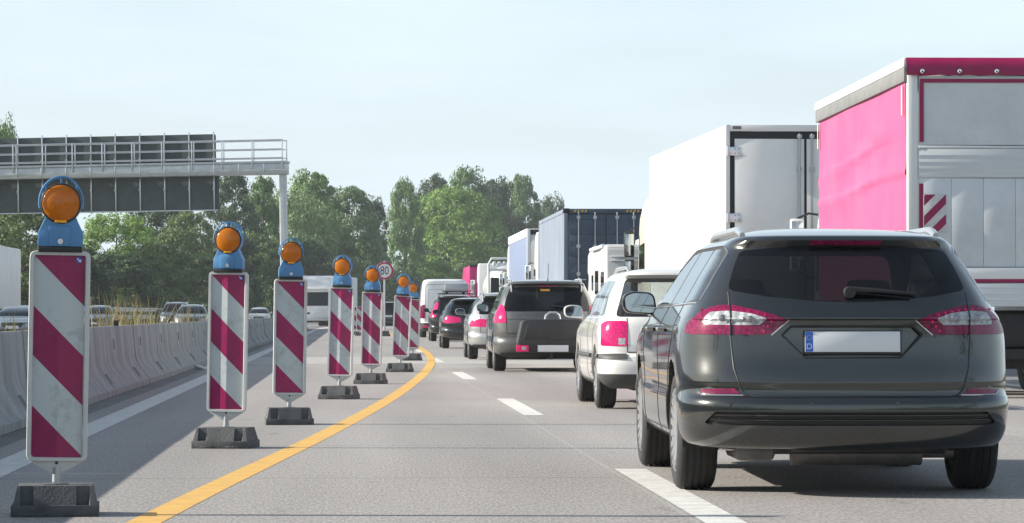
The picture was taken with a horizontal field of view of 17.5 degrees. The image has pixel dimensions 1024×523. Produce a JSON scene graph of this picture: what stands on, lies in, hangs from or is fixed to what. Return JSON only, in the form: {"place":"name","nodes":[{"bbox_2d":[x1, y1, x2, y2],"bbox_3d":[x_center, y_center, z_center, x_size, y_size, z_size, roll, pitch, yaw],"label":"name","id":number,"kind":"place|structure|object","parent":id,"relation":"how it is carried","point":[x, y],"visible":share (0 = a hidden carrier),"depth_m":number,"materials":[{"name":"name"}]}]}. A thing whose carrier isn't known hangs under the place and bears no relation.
{"place":"outdoors","nodes":[
{"label":"outdoors","id":0,"kind":"place"},
{"bbox_2d":[0,326,327,447],"bbox_3d":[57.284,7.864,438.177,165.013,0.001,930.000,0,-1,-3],"label":"median","id":1,"kind":"object","parent":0,"point":[12,437],"visible":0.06,"depth_m":40.17,"materials":[{"name":"concrete"}]},
{"bbox_2d":[0,331,26,435],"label":"concrete barrier","id":2,"kind":"object","parent":1,"relation":"on","point":[13,397],"visible":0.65,"depth_m":29.73,"materials":[{"name":"grey concrete"}]},
{"bbox_2d":[21,330,92,406],"bbox_3d":[-4.798,1.116,34.046,0.580,0.835,5.276,0,-1,-3],"label":"concrete barrier","id":3,"kind":"object","parent":1,"relation":"on","point":[25,346],"visible":0.04,"depth_m":31.59,"materials":[{"name":"grey"}]},
{"bbox_2d":[83,327,123,402],"bbox_3d":[-5.066,1.198,39.339,0.580,0.835,5.276,0,-1,-3],"label":"concrete barrier","id":4,"kind":"object","parent":1,"relation":"on","point":[103,382],"visible":0.45,"depth_m":40.05,"materials":[{"name":"grey concrete"}]},
{"bbox_2d":[100,325,149,391],"bbox_3d":[-5.322,1.281,44.632,0.580,0.835,5.276,0,-1,-3],"label":"concrete barrier","id":5,"kind":"object","parent":1,"relation":"on","point":[127,370],"visible":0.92,"depth_m":44.41,"materials":[{"name":"grey concrete"}]},
{"bbox_2d":[2,287,271,331],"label":"dry grass","id":6,"kind":"structure","parent":1,"relation":"on","point":[133,318],"depth_m":57.81,"materials":[{"name":"plant"}]},
{"bbox_2d":[131,324,170,383],"bbox_3d":[-5.569,1.364,49.925,0.580,0.835,5.276,0,-1,-3],"label":"concrete barrier","id":7,"kind":"object","parent":1,"relation":"on","point":[151,365],"visible":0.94,"depth_m":49.66,"materials":[{"name":"grey"}]},
{"bbox_2d":[154,323,186,376],"bbox_3d":[-5.820,1.447,55.219,0.580,0.835,5.276,0,-1,-3],"label":"concrete barrier","id":8,"kind":"object","parent":1,"relation":"on","point":[172,361],"visible":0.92,"depth_m":55.00,"materials":[{"name":"grey"}]},
{"bbox_2d":[173,322,200,370],"bbox_3d":[-6.077,1.530,60.512,0.580,0.835,5.276,0,-1,-3],"label":"concrete barrier","id":9,"kind":"object","parent":1,"relation":"on","point":[188,357],"visible":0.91,"depth_m":60.32,"materials":[{"name":"grey"}]},
{"bbox_2d":[188,321,206,365],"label":"concrete barrier","id":10,"kind":"object","parent":1,"relation":"on","point":[196,343],"visible":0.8,"depth_m":65.45,"materials":[{"name":"grey"}]},
{"bbox_2d":[200,321,207,350],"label":"concrete barrier","id":11,"kind":"object","parent":1,"relation":"on","point":[204,326],"visible":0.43,"depth_m":69.73,"materials":[{"name":"grey"}]},
{"bbox_2d":[248,319,256,347],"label":"concrete barrier","id":12,"kind":"object","parent":1,"relation":"on","point":[253,344],"visible":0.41,"depth_m":98.79,"materials":[{"name":"grey"}]},
{"bbox_2d":[249,319,261,346],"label":"concrete barrier","id":13,"kind":"object","parent":1,"relation":"on","point":[257,341],"visible":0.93,"depth_m":102.50,"materials":[{"name":"grey"}]},
{"bbox_2d":[254,318,266,344],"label":"concrete barrier","id":14,"kind":"object","parent":1,"relation":"on","point":[258,333],"visible":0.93,"depth_m":108.05,"materials":[{"name":"grey"}]},
{"bbox_2d":[259,318,269,342],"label":"concrete barrier","id":15,"kind":"object","parent":1,"relation":"on","point":[262,330],"visible":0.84,"depth_m":113.85,"materials":[{"name":"grey"}]},
{"bbox_2d":[263,318,272,341],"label":"concrete barrier","id":16,"kind":"object","parent":1,"relation":"on","point":[266,330],"visible":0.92,"depth_m":118.06,"materials":[{"name":"grey"}]},
{"bbox_2d":[267,318,272,336],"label":"concrete barrier","id":17,"kind":"object","parent":1,"relation":"on","point":[270,326],"visible":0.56,"depth_m":123.69,"materials":[{"name":"grey"}]},
{"bbox_2d":[307,322,318,326],"bbox_3d":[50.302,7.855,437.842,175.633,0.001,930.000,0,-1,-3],"label":"opposite road","id":18,"kind":"structure","parent":0,"point":[309,324],"depth_m":301.65,"materials":[{"name":"asphalt"}]},
{"bbox_2d":[0,245,20,309],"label":"oncoming lorry","id":19,"kind":"object","parent":18,"relation":"on","point":[10,276],"visible":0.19,"depth_m":147.97,"materials":[{"name":"metal"}]},
{"bbox_2d":[0,306,28,331],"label":"saloon car","id":20,"kind":"object","parent":18,"relation":"on","point":[21,314],"visible":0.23,"depth_m":129.75,"materials":[{"name":"silver metal"}]},
{"bbox_2d":[84,305,117,326],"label":"saloon car","id":21,"kind":"object","parent":18,"relation":"on","point":[102,310],"visible":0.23,"depth_m":181.83,"materials":[{"name":"silver metal"}]},
{"bbox_2d":[21,305,273,323],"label":"guard rail","id":22,"kind":"object","parent":18,"relation":"on","point":[140,309],"visible":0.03,"depth_m":252.72,"materials":[{"name":"metal"}]},
{"bbox_2d":[157,302,187,322],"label":"off roader","id":23,"kind":"object","parent":18,"relation":"on","point":[175,305],"visible":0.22,"depth_m":199.09,"materials":[{"name":"grey metal"}]},
{"bbox_2d":[171,304,207,322],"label":"family car","id":24,"kind":"object","parent":18,"relation":"on","point":[197,312],"visible":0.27,"depth_m":180.22,"materials":[{"name":"silver metal"}]},
{"bbox_2d":[248,307,271,318],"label":"compact car","id":25,"kind":"object","parent":18,"relation":"on","point":[259,312],"visible":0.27,"depth_m":268.32,"materials":[{"name":"silver metal"}]},
{"bbox_2d":[303,276,356,325],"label":"oncoming lorry","id":26,"kind":"object","parent":18,"relation":"on","point":[318,287],"visible":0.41,"depth_m":257.99,"materials":[{"name":"white metal"}]},
{"bbox_2d":[471,257,506,296],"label":"lorry","id":27,"kind":"object","parent":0,"point":[487,278],"visible":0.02,"depth_m":149.25,"materials":[{"name":"white metal"}]},
{"bbox_2d":[0,324,1023,522],"bbox_3d":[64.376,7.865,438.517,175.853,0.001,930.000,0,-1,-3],"label":"road","id":28,"kind":"structure","parent":0,"point":[440,443],"depth_m":21.43,"materials":[{"name":"grey asphalt"}]},
{"bbox_2d":[11,176,98,516],"bbox_3d":[-2.269,0.416,16.525,0.430,1.684,0.402,0,-1,-7],"label":"warning beacon","id":29,"kind":"object","parent":28,"relation":"on","point":[58,339],"visible":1,"depth_m":16.50,"materials":[{"name":"plastic"}]},
{"bbox_2d":[0,327,327,476],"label":"edge line","id":30,"kind":"object","parent":28,"relation":"on","point":[13,462],"visible":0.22,"depth_m":32.80,"materials":[{"name":"white paint"}]},
{"bbox_2d":[194,365,206,369],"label":"litter","id":31,"kind":"object","parent":28,"relation":"on","point":[201,367],"visible":0.6,"depth_m":59.51,"materials":[{"name":"grey paper"}]},
{"bbox_2d":[191,222,259,448],"bbox_3d":[-2.134,0.545,24.770,0.430,1.684,0.402,0,-1,8],"label":"warning beacon","id":32,"kind":"object","parent":28,"relation":"on","point":[227,341],"visible":1,"depth_m":24.75,"materials":[{"name":"plastic"}]},
{"bbox_2d":[126,332,434,522],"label":"temporary lane line","id":33,"kind":"object","parent":28,"relation":"on","point":[168,510],"visible":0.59,"depth_m":22.10,"materials":[{"name":"yellow paint"}]},
{"bbox_2d":[264,238,313,424],"bbox_3d":[-2.013,0.626,29.981,0.430,1.684,0.402,0,-1,-7],"label":"warning beacon","id":34,"kind":"object","parent":28,"relation":"on","point":[290,338],"visible":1,"depth_m":29.96,"materials":[{"name":"plastic"}]},
{"bbox_2d":[318,255,359,398],"bbox_3d":[-2.025,0.766,38.889,0.430,1.683,0.402,0,-1,7],"label":"warning beacon","id":35,"kind":"object","parent":28,"relation":"on","point":[340,326],"visible":1,"depth_m":38.87,"materials":[{"name":"plastic"}]},
{"bbox_2d":[354,307,358,334],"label":"traffic beacon","id":36,"kind":"object","parent":28,"relation":"on","point":[355,321],"visible":0.29,"depth_m":157.78,"materials":[{"name":"plastic"}]},
{"bbox_2d":[355,307,361,335],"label":"traffic beacon","id":37,"kind":"object","parent":28,"relation":"on","point":[358,317],"visible":0.68,"depth_m":149.80,"materials":[{"name":"plastic"}]},
{"bbox_2d":[353,265,387,383],"bbox_3d":[-2.011,0.897,47.249,0.430,1.683,0.402,0,-1,7],"label":"warning beacon","id":38,"kind":"object","parent":28,"relation":"on","point":[371,327],"visible":1,"depth_m":47.23,"materials":[{"name":"plastic"}]},
{"bbox_2d":[376,261,392,335],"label":"speed sign","id":39,"kind":"object","parent":28,"relation":"on","point":[386,269],"visible":0.85,"depth_m":145.85,"materials":[{"name":"metal"}]},
{"bbox_2d":[380,302,393,325],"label":"off roader","id":40,"kind":"object","parent":28,"relation":"on","point":[389,310],"visible":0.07,"depth_m":202.95,"materials":[{"name":"black metal"}]},
{"bbox_2d":[383,304,393,311],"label":"rear window","id":41,"kind":"structure","parent":40,"relation":"in","point":[388,307],"depth_m":203.10,"materials":[{"name":"black glass"}]},
{"bbox_2d":[386,274,413,371],"bbox_3d":[-1.921,1.048,56.863,0.430,1.682,0.402,0,-1,6],"label":"warning beacon","id":42,"kind":"object","parent":28,"relation":"on","point":[401,323],"visible":1,"depth_m":56.84,"materials":[{"name":"plastic"}]},
{"bbox_2d":[247,357,573,363],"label":"road patch","id":43,"kind":"object","parent":28,"relation":"on","point":[385,360],"visible":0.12,"depth_m":69.09,"materials":[{"name":"asphalt"}]},
{"bbox_2d":[402,281,421,360],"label":"warning beacon","id":44,"kind":"object","parent":43,"relation":"on","point":[415,322],"visible":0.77,"depth_m":70.55,"materials":[{"name":"plastic"}]},
{"bbox_2d":[455,292,498,358],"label":"hatchback","id":45,"kind":"object","parent":43,"relation":"on","point":[475,330],"visible":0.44,"depth_m":72.23,"materials":[{"name":"white metal"}]},
{"bbox_2d":[419,279,466,336],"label":"delivery van","id":46,"kind":"object","parent":28,"relation":"on","point":[430,289],"visible":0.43,"depth_m":137.94,"materials":[{"name":"white metal"}]},
{"bbox_2d":[423,295,471,340],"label":"estate car","id":47,"kind":"object","parent":28,"relation":"on","point":[440,303],"visible":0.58,"depth_m":119.05,"materials":[{"name":"black metal"}]},
{"bbox_2d":[438,283,472,294],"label":"roof box","id":48,"kind":"object","parent":47,"relation":"on","point":[455,288],"visible":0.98,"depth_m":119.31,"materials":[{"name":"silver plastic"}]},
{"bbox_2d":[433,294,476,347],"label":"hatchback","id":49,"kind":"object","parent":28,"relation":"on","point":[451,324],"visible":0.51,"depth_m":94.73,"materials":[{"name":"grey metal"}]},
{"bbox_2d":[463,265,477,297],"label":"box lorry","id":50,"kind":"object","parent":28,"relation":"on","point":[469,273],"depth_m":205.16,"materials":[{"name":"paint"}]},
{"bbox_2d":[471,267,476,297],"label":"door","id":51,"kind":"structure","parent":50,"relation":"in","point":[473,269],"depth_m":205.14,"materials":[{"name":"paint"}]},
{"bbox_2d":[499,228,538,290],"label":"curtain lorry","id":52,"kind":"object","parent":28,"relation":"on","point":[520,253],"visible":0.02,"depth_m":121.73,"materials":[{"name":"white"}]},
{"bbox_2d":[531,235,535,279],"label":"door","id":53,"kind":"structure","parent":52,"relation":"in","point":[532,236],"depth_m":117.20,"materials":[{"name":"white"}]},
{"bbox_2d":[477,264,592,370],"bbox_3d":[0.507,0.995,59.149,2.203,1.862,4.530,0,-1,-3],"label":"people carrier","id":54,"kind":"object","parent":28,"relation":"on","point":[517,302],"visible":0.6,"depth_m":57.17,"materials":[{"name":"grey metal"}]},
{"bbox_2d":[493,287,503,310],"bbox_3d":[-0.229,0.655,58.293,0.167,0.415,0.864,0,-1,-3],"label":"side window","id":55,"kind":"structure","parent":54,"relation":"in","point":[500,293],"depth_m":58.29,"materials":[{"name":"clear glass"}]},
{"bbox_2d":[496,287,505,309],"bbox_3d":[-0.192,0.645,57.550,0.167,0.409,0.511,0,-1,-3],"label":"side window","id":56,"kind":"structure","parent":54,"relation":"in","point":[500,299],"depth_m":57.49,"materials":[{"name":"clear glass"}]},
{"bbox_2d":[504,287,588,310],"bbox_3d":[0.601,0.650,57.198,1.473,0.420,0.406,0,-1,-3],"label":"rear window","id":57,"kind":"structure","parent":54,"relation":"in","point":[521,298],"depth_m":57.16,"materials":[{"name":"black glass"}]},
{"bbox_2d":[516,311,581,359],"bbox_3d":[0.672,1.256,56.434,1.250,0.816,0.900,0,-1,-3],"label":"cargo carrier","id":58,"kind":"object","parent":54,"relation":"attached to","point":[551,336],"visible":0.77,"depth_m":56.00,"materials":[{"name":"plastic"}]},
{"bbox_2d":[390,334,746,522],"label":"lane marking","id":59,"kind":"object","parent":28,"relation":"on","point":[703,510],"visible":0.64,"depth_m":18.51,"materials":[{"name":"white paint"}]},
{"bbox_2d":[525,208,641,290],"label":"container lorry","id":60,"kind":"object","parent":28,"relation":"on","point":[566,239],"visible":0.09,"depth_m":96.10,"materials":[{"name":"blue paint"}]},
{"bbox_2d":[568,212,604,290],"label":"container door","id":61,"kind":"structure","parent":60,"relation":"in","point":[585,231],"depth_m":96.05,"materials":[{"name":"paint"}]},
{"bbox_2d":[607,212,640,243],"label":"container door","id":62,"kind":"structure","parent":60,"relation":"in","point":[617,224],"depth_m":96.10,"materials":[{"name":"paint"}]},
{"bbox_2d":[588,239,638,315],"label":"motorhome","id":63,"kind":"object","parent":28,"relation":"on","point":[605,261],"visible":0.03,"depth_m":82.51,"materials":[{"name":"white paint"},{"name":"glass"},{"name":"rubber"}]},
{"bbox_2d":[595,271,597,293],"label":"side window","id":64,"kind":"structure","parent":63,"relation":"in","point":[596,272],"depth_m":85.49,"materials":[{"name":"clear glass"}]},
{"bbox_2d":[601,272,603,286],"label":"side window","id":65,"kind":"structure","parent":63,"relation":"in","point":[602,273],"depth_m":83.45,"materials":[{"name":"black glass"}]},
{"bbox_2d":[631,269,637,290],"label":"rear window","id":66,"kind":"structure","parent":63,"relation":"in","point":[634,285],"depth_m":82.22,"materials":[{"name":"glass"}]},
{"bbox_2d":[564,237,685,407],"bbox_3d":[1.668,0.670,36.506,2.113,1.802,4.680,0,-1,-3],"label":"estate car","id":67,"kind":"object","parent":28,"relation":"on","point":[605,354],"visible":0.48,"depth_m":34.62,"materials":[{"name":"white metal"}]},
{"bbox_2d":[624,125,818,315],"bbox_3d":[4.216,-0.068,59.681,3.100,4.005,13.752,0,-1,-4],"label":"box lorry","id":68,"kind":"object","parent":28,"relation":"on","point":[704,188],"visible":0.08,"depth_m":53.18,"materials":[{"name":"white metal"}]},
{"bbox_2d":[725,134,803,232],"bbox_3d":[4.035,-0.663,52.823,1.265,2.740,0.070,0,-1,-4],"label":"door","id":69,"kind":"structure","parent":68,"relation":"in","point":[769,173],"depth_m":52.85,"materials":[{"name":"metal"}]},
{"bbox_2d":[807,134,818,227],"bbox_3d":[5.310,-0.662,52.904,1.265,2.740,0.070,0,-1,-4],"label":"door","id":70,"kind":"structure","parent":68,"relation":"in","point":[812,151],"depth_m":52.89,"materials":[{"name":"metal"}]},
{"bbox_2d":[622,227,1007,488],"bbox_3d":[1.784,0.568,20.402,2.113,1.502,4.860,0,-1,-2],"label":"estate car","id":71,"kind":"object","parent":28,"relation":"on","point":[829,346],"visible":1,"depth_m":18.17,"materials":[{"name":"grey metal"}]},
{"bbox_2d":[790,57,1023,388],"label":"curtain lorry","id":72,"kind":"object","parent":28,"relation":"on","point":[911,143],"visible":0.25,"depth_m":39.13,"materials":[{"name":"fabric"}]},
{"bbox_2d":[919,178,1023,266],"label":"door panel","id":73,"kind":"structure","parent":72,"relation":"in","point":[985,216],"depth_m":39.11,"materials":[{"name":"white metal"}]},
{"bbox_2d":[0,0,1023,309],"label":"sky","id":74,"kind":"structure","parent":0,"point":[577,98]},
{"bbox_2d":[1006,369,1018,380],"bbox_3d":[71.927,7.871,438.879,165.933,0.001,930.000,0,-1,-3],"label":"hard shoulder","id":75,"kind":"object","parent":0,"point":[1011,374],"depth_m":54.44},
{"label":"ground","id":76,"kind":"structure","parent":0,"visible":0},
{"bbox_2d":[0,112,24,248],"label":"tree","id":77,"kind":"object","parent":76,"relation":"on","point":[5,132],"visible":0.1,"depth_m":260.15,"materials":[{"name":"green plant"}]},
{"bbox_2d":[0,214,91,304],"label":"tree","id":78,"kind":"object","parent":76,"relation":"on","point":[34,222],"visible":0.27,"depth_m":228.78,"materials":[{"name":"green plant"}]},
{"bbox_2d":[23,241,117,306],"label":"bush","id":79,"kind":"object","parent":76,"relation":"on","point":[101,284],"visible":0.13,"depth_m":238.56,"materials":[{"name":"green plant"}]},
{"bbox_2d":[84,250,166,324],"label":"bush","id":80,"kind":"object","parent":76,"relation":"on","point":[111,264],"visible":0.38,"depth_m":265.88,"materials":[{"name":"green plant"}]},
{"bbox_2d":[82,212,173,307],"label":"tree","id":81,"kind":"object","parent":76,"relation":"on","point":[102,232],"visible":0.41,"depth_m":282.47,"materials":[{"name":"green plant"}]},
{"bbox_2d":[0,132,289,264],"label":"sign gantry","id":82,"kind":"object","parent":76,"relation":"on","point":[146,173],"visible":0.97,"depth_m":169.39,"materials":[{"name":"metal"}]},
{"bbox_2d":[114,242,207,323],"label":"bush","id":83,"kind":"object","parent":76,"relation":"on","point":[170,277],"visible":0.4,"depth_m":282.45,"materials":[{"name":"green plant"}]},
{"bbox_2d":[117,211,205,301],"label":"tree","id":84,"kind":"object","parent":76,"relation":"on","point":[157,219],"visible":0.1,"depth_m":315.08,"materials":[{"name":"green plant"}]},
{"bbox_2d":[153,211,215,303],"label":"tree","id":85,"kind":"object","parent":76,"relation":"on","point":[189,235],"visible":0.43,"depth_m":309.83,"materials":[{"name":"green plant"}]},
{"bbox_2d":[160,251,214,309],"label":"bush","id":86,"kind":"object","parent":76,"relation":"on","point":[203,274],"visible":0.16,"depth_m":298.25,"materials":[{"name":"green plant"}]},
{"bbox_2d":[23,240,429,301],"bbox_3d":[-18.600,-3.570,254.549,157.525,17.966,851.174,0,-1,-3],"label":"woods","id":87,"kind":"object","parent":76,"relation":"on","point":[399,257],"depth_m":597.83,"materials":[{"name":"green plant"}]},
{"bbox_2d":[197,231,273,312],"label":"bush","id":88,"kind":"object","parent":76,"relation":"on","point":[247,249],"visible":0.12,"depth_m":328.36,"materials":[{"name":"green plant"}]},
{"bbox_2d":[202,176,273,293],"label":"poplar tree","id":89,"kind":"object","parent":76,"relation":"on","point":[251,224],"visible":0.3,"depth_m":362.55,"materials":[{"name":"green plant"}]},
{"bbox_2d":[241,231,279,317],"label":"bush","id":90,"kind":"object","parent":76,"relation":"on","point":[267,261],"visible":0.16,"depth_m":346.17,"materials":[{"name":"green plant"}]},
{"bbox_2d":[239,175,289,306],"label":"poplar tree","id":91,"kind":"object","parent":76,"relation":"on","point":[260,199],"visible":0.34,"depth_m":370.14,"materials":[{"name":"green plant"}]},
{"bbox_2d":[262,236,338,321],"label":"bush","id":92,"kind":"object","parent":76,"relation":"on","point":[311,249],"visible":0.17,"depth_m":373.96,"materials":[{"name":"green plant"}]},
{"bbox_2d":[260,184,341,275],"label":"willow tree","id":93,"kind":"object","parent":76,"relation":"on","point":[305,221],"visible":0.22,"depth_m":381.90,"materials":[{"name":"green plant"}]},
{"bbox_2d":[287,168,354,276],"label":"poplar tree","id":94,"kind":"object","parent":76,"relation":"on","point":[317,183],"visible":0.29,"depth_m":405.86,"materials":[{"name":"green plant"}]},
{"bbox_2d":[323,236,367,306],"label":"bush","id":95,"kind":"object","parent":76,"relation":"on","point":[359,270],"visible":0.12,"depth_m":405.91,"materials":[{"name":"green plant"}]},
{"bbox_2d":[320,185,395,296],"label":"poplar tree","id":96,"kind":"object","parent":76,"relation":"on","point":[351,222],"visible":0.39,"depth_m":422.03,"materials":[{"name":"green plant"}]},
{"bbox_2d":[335,239,392,305],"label":"bush","id":97,"kind":"object","parent":76,"relation":"on","point":[382,283],"visible":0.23,"depth_m":422.61,"materials":[{"name":"green plant"}]},
{"bbox_2d":[363,196,396,298],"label":"poplar tree","id":98,"kind":"object","parent":76,"relation":"on","point":[379,206],"visible":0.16,"depth_m":445.63,"materials":[{"name":"green plant"}]},
{"bbox_2d":[386,269,423,301],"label":"bush","id":99,"kind":"object","parent":76,"relation":"on","point":[417,279],"visible":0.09,"depth_m":452.80,"materials":[{"name":"green plant"}]},
{"bbox_2d":[384,176,428,284],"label":"poplar tree","id":100,"kind":"object","parent":76,"relation":"on","point":[398,211],"visible":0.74,"depth_m":468.60,"materials":[{"name":"green plant"}]},
{"bbox_2d":[410,259,462,298],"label":"bush","id":101,"kind":"object","parent":76,"relation":"on","point":[435,266],"visible":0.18,"depth_m":469.91,"materials":[{"name":"green plant"}]},
{"bbox_2d":[413,172,463,272],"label":"poplar tree","id":102,"kind":"object","parent":76,"relation":"on","point":[435,181],"visible":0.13,"depth_m":528.88,"materials":[{"name":"green plant"}]},
{"bbox_2d":[384,183,509,278],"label":"tree","id":103,"kind":"object","parent":76,"relation":"on","point":[456,245],"visible":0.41,"depth_m":496.45,"materials":[{"name":"green plant"}]},
{"bbox_2d":[443,254,492,279],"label":"bush","id":104,"kind":"object","parent":76,"relation":"on","point":[478,260],"visible":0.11,"depth_m":490.78,"materials":[{"name":"green plant"}]},
{"bbox_2d":[440,164,504,263],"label":"tree","id":105,"kind":"object","parent":76,"relation":"on","point":[465,177],"visible":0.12,"depth_m":534.49,"materials":[{"name":"green plant"}]},
{"bbox_2d":[471,175,517,253],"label":"tree","id":106,"kind":"object","parent":76,"relation":"on","point":[502,197],"visible":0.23,"depth_m":549.00,"materials":[{"name":"green plant"}]},
{"bbox_2d":[490,212,537,244],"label":"tree","id":107,"kind":"object","parent":76,"relation":"on","point":[518,219],"visible":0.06,"depth_m":559.13,"materials":[{"name":"green plant"}]},
{"bbox_2d":[507,174,544,228],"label":"poplar tree","id":108,"kind":"object","parent":76,"relation":"on","point":[522,196],"visible":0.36,"depth_m":574.13,"materials":[{"name":"green plant"}]},
{"bbox_2d":[540,191,564,216],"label":"tree","id":109,"kind":"object","parent":76,"relation":"on","point":[547,204],"visible":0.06,"depth_m":600.95,"materials":[{"name":"green plant"}]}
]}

